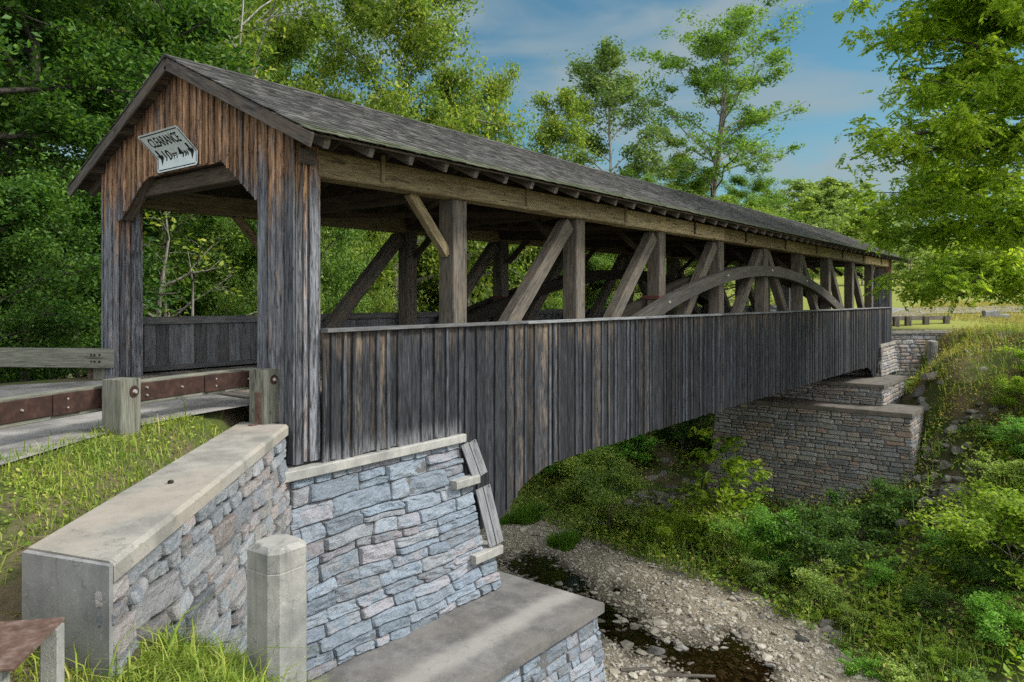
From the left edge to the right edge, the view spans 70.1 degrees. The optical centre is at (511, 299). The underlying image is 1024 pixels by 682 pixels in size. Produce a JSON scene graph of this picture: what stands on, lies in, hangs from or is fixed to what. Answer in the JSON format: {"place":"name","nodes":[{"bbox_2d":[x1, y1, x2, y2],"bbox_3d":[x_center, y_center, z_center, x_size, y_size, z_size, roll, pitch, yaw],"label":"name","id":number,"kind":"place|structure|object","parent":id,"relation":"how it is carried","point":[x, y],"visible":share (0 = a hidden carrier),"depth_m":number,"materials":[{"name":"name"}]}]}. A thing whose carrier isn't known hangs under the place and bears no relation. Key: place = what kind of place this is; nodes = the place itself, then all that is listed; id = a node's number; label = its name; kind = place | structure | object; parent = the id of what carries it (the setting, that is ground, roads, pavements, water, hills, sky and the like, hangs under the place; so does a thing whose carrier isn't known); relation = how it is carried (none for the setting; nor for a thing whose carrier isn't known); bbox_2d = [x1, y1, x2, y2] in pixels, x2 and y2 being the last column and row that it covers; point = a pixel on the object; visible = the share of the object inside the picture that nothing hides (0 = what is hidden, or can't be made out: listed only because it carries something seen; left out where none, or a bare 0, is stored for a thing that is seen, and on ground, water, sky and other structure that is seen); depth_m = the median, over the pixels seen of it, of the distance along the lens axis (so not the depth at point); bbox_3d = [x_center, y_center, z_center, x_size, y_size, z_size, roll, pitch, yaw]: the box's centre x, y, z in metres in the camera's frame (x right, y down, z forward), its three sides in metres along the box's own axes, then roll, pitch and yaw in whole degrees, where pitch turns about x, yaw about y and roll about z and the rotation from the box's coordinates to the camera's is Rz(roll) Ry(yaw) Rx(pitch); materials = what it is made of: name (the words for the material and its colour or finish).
{"place":"outdoors","nodes":[
{"label":"outdoors","id":0,"kind":"place"},
{"bbox_2d":[0,380,248,464],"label":"road","id":1,"kind":"structure","parent":0,"point":[36,434],"depth_m":8.27,"materials":[{"name":"grey asphalt"}]},
{"bbox_2d":[10,587,346,681],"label":"grass","id":2,"kind":"structure","parent":0,"point":[230,658],"depth_m":4.58,"materials":[{"name":"green plant"}]},
{"bbox_2d":[0,230,1023,681],"bbox_3d":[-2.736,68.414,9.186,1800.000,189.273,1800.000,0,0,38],"label":"ground","id":3,"kind":"structure","parent":0,"point":[10,604],"depth_m":24.02,"materials":[{"name":"green plant"}]},
{"bbox_2d":[0,617,64,681],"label":"steel guide rail","id":4,"kind":"object","parent":3,"relation":"on","point":[21,641],"visible":1,"depth_m":3.90,"materials":[{"name":"metal"}]},
{"bbox_2d":[0,176,95,381],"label":"understory tree","id":5,"kind":"object","parent":3,"relation":"on","point":[29,210],"visible":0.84,"depth_m":13.57,"materials":[{"name":"green plant"}]},
{"bbox_2d":[0,0,122,253],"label":"broadleaf tree","id":6,"kind":"object","parent":3,"relation":"on","point":[76,2],"visible":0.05,"depth_m":21.84,"materials":[{"name":"green plant"}]},
{"bbox_2d":[0,141,145,381],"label":"understory tree","id":7,"kind":"object","parent":3,"relation":"on","point":[75,238],"visible":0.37,"depth_m":14.59,"materials":[{"name":"green plant"}]},
{"bbox_2d":[0,0,158,345],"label":"broadleaf tree","id":8,"kind":"object","parent":3,"relation":"on","point":[90,133],"visible":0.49,"depth_m":16.04,"materials":[{"name":"green plant"}]},
{"bbox_2d":[0,153,172,380],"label":"understory tree","id":9,"kind":"object","parent":3,"relation":"on","point":[94,214],"visible":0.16,"depth_m":16.23,"materials":[{"name":"green plant"}]},
{"bbox_2d":[0,412,238,681],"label":"weeds","id":10,"kind":"object","parent":3,"relation":"on","point":[48,493],"visible":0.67,"depth_m":5.95,"materials":[{"name":"green plant"}]},
{"bbox_2d":[0,0,264,379],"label":"broadleaf tree","id":11,"kind":"object","parent":3,"relation":"on","point":[32,51],"visible":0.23,"depth_m":18.33,"materials":[{"name":"green plant"}]},
{"bbox_2d":[0,398,278,681],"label":"grass","id":12,"kind":"structure","parent":3,"relation":"on","point":[79,464],"depth_m":6.10,"materials":[{"name":"green plant"}]},
{"bbox_2d":[25,0,270,376],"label":"broadleaf tree","id":13,"kind":"object","parent":3,"relation":"on","point":[260,33],"depth_m":34.87,"materials":[{"name":"green plant"}]},
{"bbox_2d":[61,211,242,378],"bbox_3d":[-9.412,1.015,18.527,3.658,9.128,4.362,0,0,38],"label":"bare trunk","id":14,"kind":"object","parent":3,"relation":"on","point":[162,273],"visible":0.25,"depth_m":18.98,"materials":[{"name":"grey plant"}]},
{"bbox_2d":[54,148,254,376],"bbox_3d":[-11.230,1.300,23.985,6.254,14.133,6.616,0,0,38],"label":"woodland tree","id":15,"kind":"object","parent":3,"relation":"on","point":[216,255],"visible":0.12,"depth_m":23.33,"materials":[{"name":"green plant"}]},
{"bbox_2d":[22,422,291,678],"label":"wing wall","id":16,"kind":"structure","parent":3,"relation":"on","point":[104,578],"depth_m":5.48,"materials":[{"name":"stone"}]},
{"bbox_2d":[0,367,278,437],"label":"guard rail","id":17,"kind":"object","parent":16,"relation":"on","point":[118,402],"visible":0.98,"depth_m":7.51,"materials":[{"name":"brown metal"}]},
{"bbox_2d":[0,0,325,380],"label":"broadleaf tree","id":18,"kind":"object","parent":3,"relation":"on","point":[213,18],"visible":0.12,"depth_m":21.20,"materials":[{"name":"green plant"}]},
{"bbox_2d":[52,0,334,315],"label":"dying tree","id":19,"kind":"object","parent":3,"relation":"on","point":[250,29],"visible":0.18,"depth_m":26.98,"materials":[{"name":"green plant"}]},
{"bbox_2d":[144,214,242,316],"bbox_3d":[-10.359,1.930,20.940,4.241,10.328,4.029,0,0,18],"label":"bare trunk","id":20,"kind":"object","parent":3,"relation":"on","point":[167,269],"visible":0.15,"depth_m":21.31,"materials":[{"name":"grey plant"}]},
{"bbox_2d":[144,231,256,315],"bbox_3d":[-8.858,2.645,20.461,4.606,8.899,5.174,0,0,38],"label":"bare trunk","id":21,"kind":"object","parent":3,"relation":"on","point":[199,262],"visible":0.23,"depth_m":20.53,"materials":[{"name":"grey plant"}]},
{"bbox_2d":[153,214,256,315],"bbox_3d":[-10.402,1.900,27.106,5.536,15.848,4.743,0,0,12],"label":"woodland tree","id":22,"kind":"object","parent":3,"relation":"on","point":[246,260],"visible":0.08,"depth_m":26.11,"materials":[{"name":"green plant"}]},
{"bbox_2d":[200,0,327,84],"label":"broadleaf tree","id":23,"kind":"object","parent":3,"relation":"on","point":[294,62],"visible":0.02,"depth_m":45.83,"materials":[{"name":"green plant"}]},
{"bbox_2d":[178,0,357,303],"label":"broadleaf tree","id":24,"kind":"object","parent":3,"relation":"on","point":[286,46],"visible":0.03,"depth_m":35.67,"materials":[{"name":"green plant"}]},
{"bbox_2d":[247,534,306,681],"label":"concrete post","id":25,"kind":"object","parent":3,"relation":"on","point":[277,589],"visible":0.98,"depth_m":4.88,"materials":[{"name":"grey concrete"}]},
{"bbox_2d":[214,226,379,315],"bbox_3d":[-6.564,1.932,23.183,5.536,15.916,4.743,0,0,-23],"label":"woodland tree","id":26,"kind":"object","parent":3,"relation":"on","point":[329,262],"visible":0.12,"depth_m":22.67,"materials":[{"name":"green plant"}]},
{"bbox_2d":[241,68,436,312],"bbox_3d":[-8.792,-0.231,33.383,9.475,20.202,8.956,0,0,27],"label":"broadleaf tree","id":27,"kind":"object","parent":3,"relation":"on","point":[309,87],"visible":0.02,"depth_m":31.92,"materials":[{"name":"green plant"}]},
{"bbox_2d":[320,226,397,312],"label":"woodland tree","id":28,"kind":"object","parent":3,"relation":"on","point":[387,301],"visible":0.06,"depth_m":30.32,"materials":[{"name":"green plant"}]},
{"bbox_2d":[275,0,550,311],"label":"broadleaf tree","id":29,"kind":"object","parent":3,"relation":"on","point":[420,42],"visible":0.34,"depth_m":34.17,"materials":[{"name":"green plant"}]},
{"bbox_2d":[284,427,605,681],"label":"stone abutment","id":30,"kind":"object","parent":3,"relation":"on","point":[407,581],"visible":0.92,"depth_m":10.18,"materials":[{"name":"grey stone"}]},
{"bbox_2d":[417,236,514,311],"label":"woodland tree","id":31,"kind":"object","parent":3,"relation":"on","point":[435,285],"visible":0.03,"depth_m":39.61,"materials":[{"name":"green plant"}]},
{"bbox_2d":[417,56,540,311],"bbox_3d":[-2.022,-1.255,38.317,8.525,21.844,9.018,0,0,10],"label":"broadleaf tree","id":32,"kind":"object","parent":3,"relation":"on","point":[499,88],"visible":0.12,"depth_m":36.61,"materials":[{"name":"green plant"}]},
{"bbox_2d":[67,54,908,547],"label":"covered bridge","id":33,"kind":"structure","parent":3,"relation":"on","point":[519,386],"depth_m":13.19,"materials":[{"name":"grey wood"}]},
{"bbox_2d":[138,126,197,172],"bbox_3d":[-5.087,-2.192,10.752,1.190,0.508,0.316,0,0,38],"label":"clearance sign","id":34,"kind":"object","parent":33,"relation":"attached to","point":[171,148],"visible":1,"depth_m":10.77,"materials":[{"name":"white metal"}]},
{"bbox_2d":[467,139,562,309],"bbox_3d":[0.143,-0.173,41.580,8.368,17.205,7.797,0,0,1],"label":"woodland tree","id":35,"kind":"object","parent":3,"relation":"on","point":[549,295],"visible":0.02,"depth_m":39.57,"materials":[{"name":"green plant"}]},
{"bbox_2d":[472,147,562,309],"bbox_3d":[1.073,-0.124,40.173,7.357,16.308,6.303,0,0,-29],"label":"woodland tree","id":36,"kind":"object","parent":3,"relation":"on","point":[538,249],"visible":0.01,"depth_m":38.69,"materials":[{"name":"green plant"}]},
{"bbox_2d":[499,499,543,524],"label":"grass tuft","id":37,"kind":"object","parent":3,"relation":"on","point":[511,517],"visible":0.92,"depth_m":31.58,"materials":[{"name":"green plant"}]},
{"bbox_2d":[516,82,599,306],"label":"broadleaf tree","id":38,"kind":"object","parent":3,"relation":"on","point":[565,99],"visible":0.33,"depth_m":44.42,"materials":[{"name":"green plant"}]},
{"bbox_2d":[543,516,585,551],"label":"grass tuft","id":39,"kind":"object","parent":3,"relation":"on","point":[566,540],"visible":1,"depth_m":28.90,"materials":[{"name":"green plant"}]},
{"bbox_2d":[551,446,627,497],"bbox_3d":[3.365,8.010,34.191,3.833,2.963,4.138,0,0,-28],"label":"shrub","id":40,"kind":"object","parent":3,"relation":"on","point":[588,457],"visible":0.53,"depth_m":33.24,"materials":[{"name":"green plant"}]},
{"bbox_2d":[564,453,664,532],"bbox_3d":[3.900,8.190,30.309,4.222,3.183,3.911,0,0,-41],"label":"shrub","id":41,"kind":"object","parent":3,"relation":"on","point":[603,496],"visible":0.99,"depth_m":30.23,"materials":[{"name":"green plant"}]},
{"bbox_2d":[585,179,646,307],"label":"woodland tree","id":42,"kind":"object","parent":3,"relation":"on","point":[587,291],"visible":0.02,"depth_m":43.83,"materials":[{"name":"green plant"}]},
{"bbox_2d":[542,34,694,295],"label":"broadleaf tree","id":43,"kind":"object","parent":3,"relation":"on","point":[613,94],"visible":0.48,"depth_m":47.35,"materials":[{"name":"green plant"}]},
{"bbox_2d":[585,168,679,308],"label":"woodland tree","id":44,"kind":"object","parent":3,"relation":"on","point":[603,263],"visible":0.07,"depth_m":40.92,"materials":[{"name":"green plant"}]},
{"bbox_2d":[614,434,665,462],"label":"shrub","id":45,"kind":"object","parent":3,"relation":"on","point":[642,443],"visible":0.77,"depth_m":36.92,"materials":[{"name":"green plant"}]},
{"bbox_2d":[640,511,684,555],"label":"shrub","id":46,"kind":"object","parent":3,"relation":"on","point":[660,530],"visible":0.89,"depth_m":27.91,"materials":[{"name":"green plant"}]},
{"bbox_2d":[627,148,724,270],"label":"broadleaf tree","id":47,"kind":"object","parent":3,"relation":"on","point":[685,155],"visible":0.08,"depth_m":56.55,"materials":[{"name":"green plant"}]},
{"bbox_2d":[647,414,715,455],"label":"shrub","id":48,"kind":"object","parent":3,"relation":"on","point":[682,432],"visible":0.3,"depth_m":37.38,"materials":[{"name":"green plant"}]},
{"bbox_2d":[479,503,890,681],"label":"gravel","id":49,"kind":"structure","parent":3,"relation":"on","point":[759,645],"depth_m":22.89,"materials":[{"name":"grey gravel"}]},
{"bbox_2d":[654,497,725,549],"bbox_3d":[6.772,8.781,28.134,2.894,1.809,2.169,0,0,27],"label":"shrub","id":50,"kind":"object","parent":3,"relation":"on","point":[695,525],"visible":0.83,"depth_m":27.94,"materials":[{"name":"green plant"}]},
{"bbox_2d":[663,174,739,275],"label":"woodland tree","id":51,"kind":"object","parent":3,"relation":"on","point":[697,187],"visible":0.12,"depth_m":51.98,"materials":[{"name":"green plant"}]},
{"bbox_2d":[614,0,818,198],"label":"open crowned tree","id":52,"kind":"object","parent":3,"relation":"on","point":[718,41],"visible":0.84,"depth_m":51.85,"materials":[{"name":"green plant"}]},
{"bbox_2d":[679,426,755,545],"bbox_3d":[8.093,7.297,28.337,2.909,4.734,2.408,0,0,-34],"label":"sapling","id":53,"kind":"object","parent":3,"relation":"on","point":[731,469],"visible":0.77,"depth_m":28.20,"materials":[{"name":"green plant"}]},
{"bbox_2d":[698,503,759,561],"bbox_3d":[8.171,8.797,27.290,2.297,1.916,3.065,0,0,2],"label":"shrub","id":54,"kind":"object","parent":3,"relation":"on","point":[728,535],"visible":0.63,"depth_m":27.07,"materials":[{"name":"green plant"}]},
{"bbox_2d":[677,193,781,306],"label":"woodland tree","id":55,"kind":"object","parent":3,"relation":"on","point":[753,208],"depth_m":44.01,"materials":[{"name":"green plant"}]},
{"bbox_2d":[713,459,773,530],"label":"sapling","id":56,"kind":"object","parent":3,"relation":"on","point":[746,481],"visible":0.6,"depth_m":28.62,"materials":[{"name":"green plant"}]},
{"bbox_2d":[720,193,794,305],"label":"woodland tree","id":57,"kind":"object","parent":3,"relation":"on","point":[760,201],"visible":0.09,"depth_m":49.24,"materials":[{"name":"green plant"}]},
{"bbox_2d":[735,554,781,598],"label":"shrub","id":58,"kind":"object","parent":3,"relation":"on","point":[754,577],"visible":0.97,"depth_m":24.41,"materials":[{"name":"green plant"}]},
{"bbox_2d":[707,495,811,573],"bbox_3d":[9.065,8.490,26.305,3.678,2.634,3.407,0,0,28],"label":"shrub","id":59,"kind":"object","parent":3,"relation":"on","point":[758,527],"visible":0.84,"depth_m":25.83,"materials":[{"name":"green plant"}]},
{"bbox_2d":[718,172,805,291],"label":"broadleaf tree","id":60,"kind":"object","parent":3,"relation":"on","point":[758,185],"visible":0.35,"depth_m":58.86,"materials":[{"name":"green plant"}]},
{"bbox_2d":[510,352,1023,681],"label":"ground cover","id":61,"kind":"object","parent":3,"relation":"on","point":[866,627],"visible":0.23,"depth_m":26.04,"materials":[{"name":"green plant"}]},
{"bbox_2d":[510,314,1023,681],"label":"grass","id":62,"kind":"structure","parent":3,"relation":"on","point":[1010,327],"depth_m":29.96,"materials":[{"name":"green plant"}]},
{"bbox_2d":[782,196,830,227],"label":"hill tree","id":63,"kind":"object","parent":3,"relation":"on","point":[799,207],"visible":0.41,"depth_m":143.54,"materials":[{"name":"green plant"}]},
{"bbox_2d":[607,402,1006,647],"bbox_3d":[11.710,6.923,29.496,12.809,5.782,15.247,0,0,-20],"label":"shrub","id":64,"kind":"object","parent":3,"relation":"on","point":[823,626],"visible":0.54,"depth_m":27.01,"materials":[{"name":"green plant"}]},
{"bbox_2d":[778,178,838,219],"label":"hill tree","id":65,"kind":"object","parent":3,"relation":"on","point":[798,189],"visible":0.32,"depth_m":177.25,"materials":[{"name":"green plant"}]},
{"bbox_2d":[595,412,1023,681],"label":"weeds","id":66,"kind":"object","parent":3,"relation":"on","point":[1008,674],"visible":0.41,"depth_m":22.93,"materials":[{"name":"green plant"}]},
{"bbox_2d":[707,341,923,507],"bbox_3d":[15.018,6.226,34.177,8.775,8.212,9.475,0,0,38],"label":"stone abutment","id":67,"kind":"object","parent":3,"relation":"on","point":[854,429],"visible":0.51,"depth_m":30.88,"materials":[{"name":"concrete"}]},
{"bbox_2d":[780,183,852,230],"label":"hill tree","id":68,"kind":"object","parent":3,"relation":"on","point":[819,196],"visible":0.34,"depth_m":148.08,"materials":[{"name":"green plant"}]},
{"bbox_2d":[787,555,850,606],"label":"shrub","id":69,"kind":"object","parent":3,"relation":"on","point":[809,578],"visible":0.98,"depth_m":22.61,"materials":[{"name":"green plant"}]},
{"bbox_2d":[802,208,853,238],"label":"hill tree","id":70,"kind":"object","parent":3,"relation":"on","point":[830,223],"visible":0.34,"depth_m":108.38,"materials":[{"name":"green plant"}]},
{"bbox_2d":[762,498,895,584],"bbox_3d":[10.396,8.321,24.669,3.592,2.524,3.877,0,0,3],"label":"shrub","id":71,"kind":"object","parent":3,"relation":"on","point":[836,550],"visible":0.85,"depth_m":24.69,"materials":[{"name":"green plant"}]},
{"bbox_2d":[645,430,1023,681],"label":"grass","id":72,"kind":"structure","parent":3,"relation":"on","point":[928,481],"depth_m":23.36,"materials":[{"name":"green plant"}]},
{"bbox_2d":[817,196,858,234],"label":"hill tree","id":73,"kind":"object","parent":3,"relation":"on","point":[843,207],"visible":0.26,"depth_m":145.07,"materials":[{"name":"green plant"}]},
{"bbox_2d":[835,600,871,632],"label":"shrub","id":74,"kind":"object","parent":3,"relation":"on","point":[858,614],"visible":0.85,"depth_m":21.24,"materials":[{"name":"green plant"}]},
{"bbox_2d":[808,486,903,544],"bbox_3d":[12.286,7.865,25.846,3.235,2.022,2.425,0,0,-2],"label":"shrub","id":75,"kind":"object","parent":3,"relation":"on","point":[867,514],"visible":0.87,"depth_m":25.69,"materials":[{"name":"green plant"}]},
{"bbox_2d":[837,214,880,245],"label":"hill tree","id":76,"kind":"object","parent":3,"relation":"on","point":[854,221],"visible":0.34,"depth_m":112.36,"materials":[{"name":"green plant"}]},
{"bbox_2d":[834,646,885,679],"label":"shrub","id":77,"kind":"object","parent":3,"relation":"on","point":[859,663],"visible":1,"depth_m":18.86,"materials":[{"name":"green plant"}]},
{"bbox_2d":[839,181,886,239],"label":"hill tree","id":78,"kind":"object","parent":3,"relation":"on","point":[865,185],"visible":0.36,"depth_m":178.89,"materials":[{"name":"green plant"}]},
{"bbox_2d":[861,554,909,588],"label":"shrub","id":79,"kind":"object","parent":3,"relation":"on","point":[883,571],"visible":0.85,"depth_m":22.50,"materials":[{"name":"green plant"}]},
{"bbox_2d":[864,474,921,528],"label":"shrub","id":80,"kind":"object","parent":3,"relation":"on","point":[893,491],"visible":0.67,"depth_m":26.16,"materials":[{"name":"green plant"}]},
{"bbox_2d":[870,612,923,649],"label":"shrub","id":81,"kind":"object","parent":3,"relation":"on","point":[897,627],"visible":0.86,"depth_m":19.76,"materials":[{"name":"green plant"}]},
{"bbox_2d":[880,652,932,681],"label":"shrub","id":82,"kind":"object","parent":3,"relation":"on","point":[908,675],"visible":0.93,"depth_m":18.03,"materials":[{"name":"green plant"}]},
{"bbox_2d":[891,244,933,285],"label":"hill tree","id":83,"kind":"object","parent":3,"relation":"on","point":[916,261],"visible":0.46,"depth_m":85.29,"materials":[{"name":"green plant"}]},
{"bbox_2d":[892,330,949,381],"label":"wing wall","id":84,"kind":"structure","parent":3,"relation":"on","point":[907,345],"depth_m":36.83,"materials":[{"name":"grey stone"}]},
{"bbox_2d":[892,315,950,326],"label":"guard rail","id":85,"kind":"object","parent":3,"relation":"on","point":[909,319],"visible":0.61,"depth_m":40.48,"materials":[{"name":"grey wood"}]},
{"bbox_2d":[894,572,959,622],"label":"shrub","id":86,"kind":"object","parent":3,"relation":"on","point":[924,591],"visible":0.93,"depth_m":20.48,"materials":[{"name":"green plant"}]},
{"bbox_2d":[831,0,1023,316],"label":"walnut tree","id":87,"kind":"object","parent":3,"relation":"on","point":[986,79],"visible":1,"depth_m":21.39,"materials":[{"name":"green plant"}]},
{"bbox_2d":[916,631,979,681],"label":"shrub","id":88,"kind":"object","parent":3,"relation":"on","point":[938,648],"visible":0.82,"depth_m":18.15,"materials":[{"name":"green plant"}]},
{"bbox_2d":[916,526,992,561],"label":"shrub","id":89,"kind":"object","parent":3,"relation":"on","point":[933,543],"visible":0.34,"depth_m":22.08,"materials":[{"name":"green plant"}]},
{"bbox_2d":[906,462,1023,588],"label":"shrub","id":90,"kind":"object","parent":3,"relation":"on","point":[983,522],"visible":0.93,"depth_m":19.95,"materials":[{"name":"green plant"}]},
{"bbox_2d":[944,664,988,681],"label":"shrub","id":91,"kind":"object","parent":3,"relation":"on","point":[974,674],"visible":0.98,"depth_m":17.08,"materials":[{"name":"green plant"}]},
{"bbox_2d":[912,319,1023,437],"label":"ground cover","id":92,"kind":"object","parent":3,"relation":"on","point":[965,341],"visible":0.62,"depth_m":31.24,"materials":[{"name":"green plant"}]},
{"bbox_2d":[926,548,1023,597],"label":"shrub","id":93,"kind":"object","parent":3,"relation":"on","point":[983,575],"visible":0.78,"depth_m":19.99,"materials":[{"name":"green plant"}]},
{"bbox_2d":[951,588,1023,660],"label":"shrub","id":94,"kind":"object","parent":3,"relation":"on","point":[986,601],"visible":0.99,"depth_m":18.29,"materials":[{"name":"green plant"}]},
{"bbox_2d":[962,449,1023,486],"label":"shrub","id":95,"kind":"object","parent":3,"relation":"on","point":[1000,469],"visible":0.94,"depth_m":23.89,"materials":[{"name":"green plant"}]},
{"bbox_2d":[984,373,1023,408],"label":"shrub","id":96,"kind":"object","parent":3,"relation":"on","point":[1004,385],"visible":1,"depth_m":27.32,"materials":[{"name":"green plant"}]},
{"bbox_2d":[989,413,1023,454],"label":"shrub","id":97,"kind":"object","parent":3,"relation":"on","point":[1017,428],"visible":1,"depth_m":25.16,"materials":[{"name":"green plant"}]},
{"bbox_2d":[2,0,1023,227],"label":"sky","id":98,"kind":"structure","parent":0,"point":[830,78],"materials":[{"name":"blue"}]},
{"bbox_2d":[497,552,773,681],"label":"stream","id":99,"kind":"structure","parent":0,"point":[730,664],"depth_m":20.81,"materials":[{"name":"liquid"}]},
{"bbox_2d":[892,306,1022,315],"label":"road","id":100,"kind":"structure","parent":0,"point":[894,310],"depth_m":48.76,"materials":[{"name":"grey asphalt"}]},
{"bbox_2d":[892,299,1023,348],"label":"grass","id":101,"kind":"structure","parent":0,"point":[961,315],"depth_m":46.60,"materials":[{"name":"green plant"}]},
{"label":"wing wall","id":102,"kind":"object","parent":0,"visible":0},
{"bbox_2d":[0,347,113,378],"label":"guard rail","id":103,"kind":"object","parent":102,"relation":"on","point":[96,362],"visible":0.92,"depth_m":12.40,"materials":[{"name":"grey wood"}]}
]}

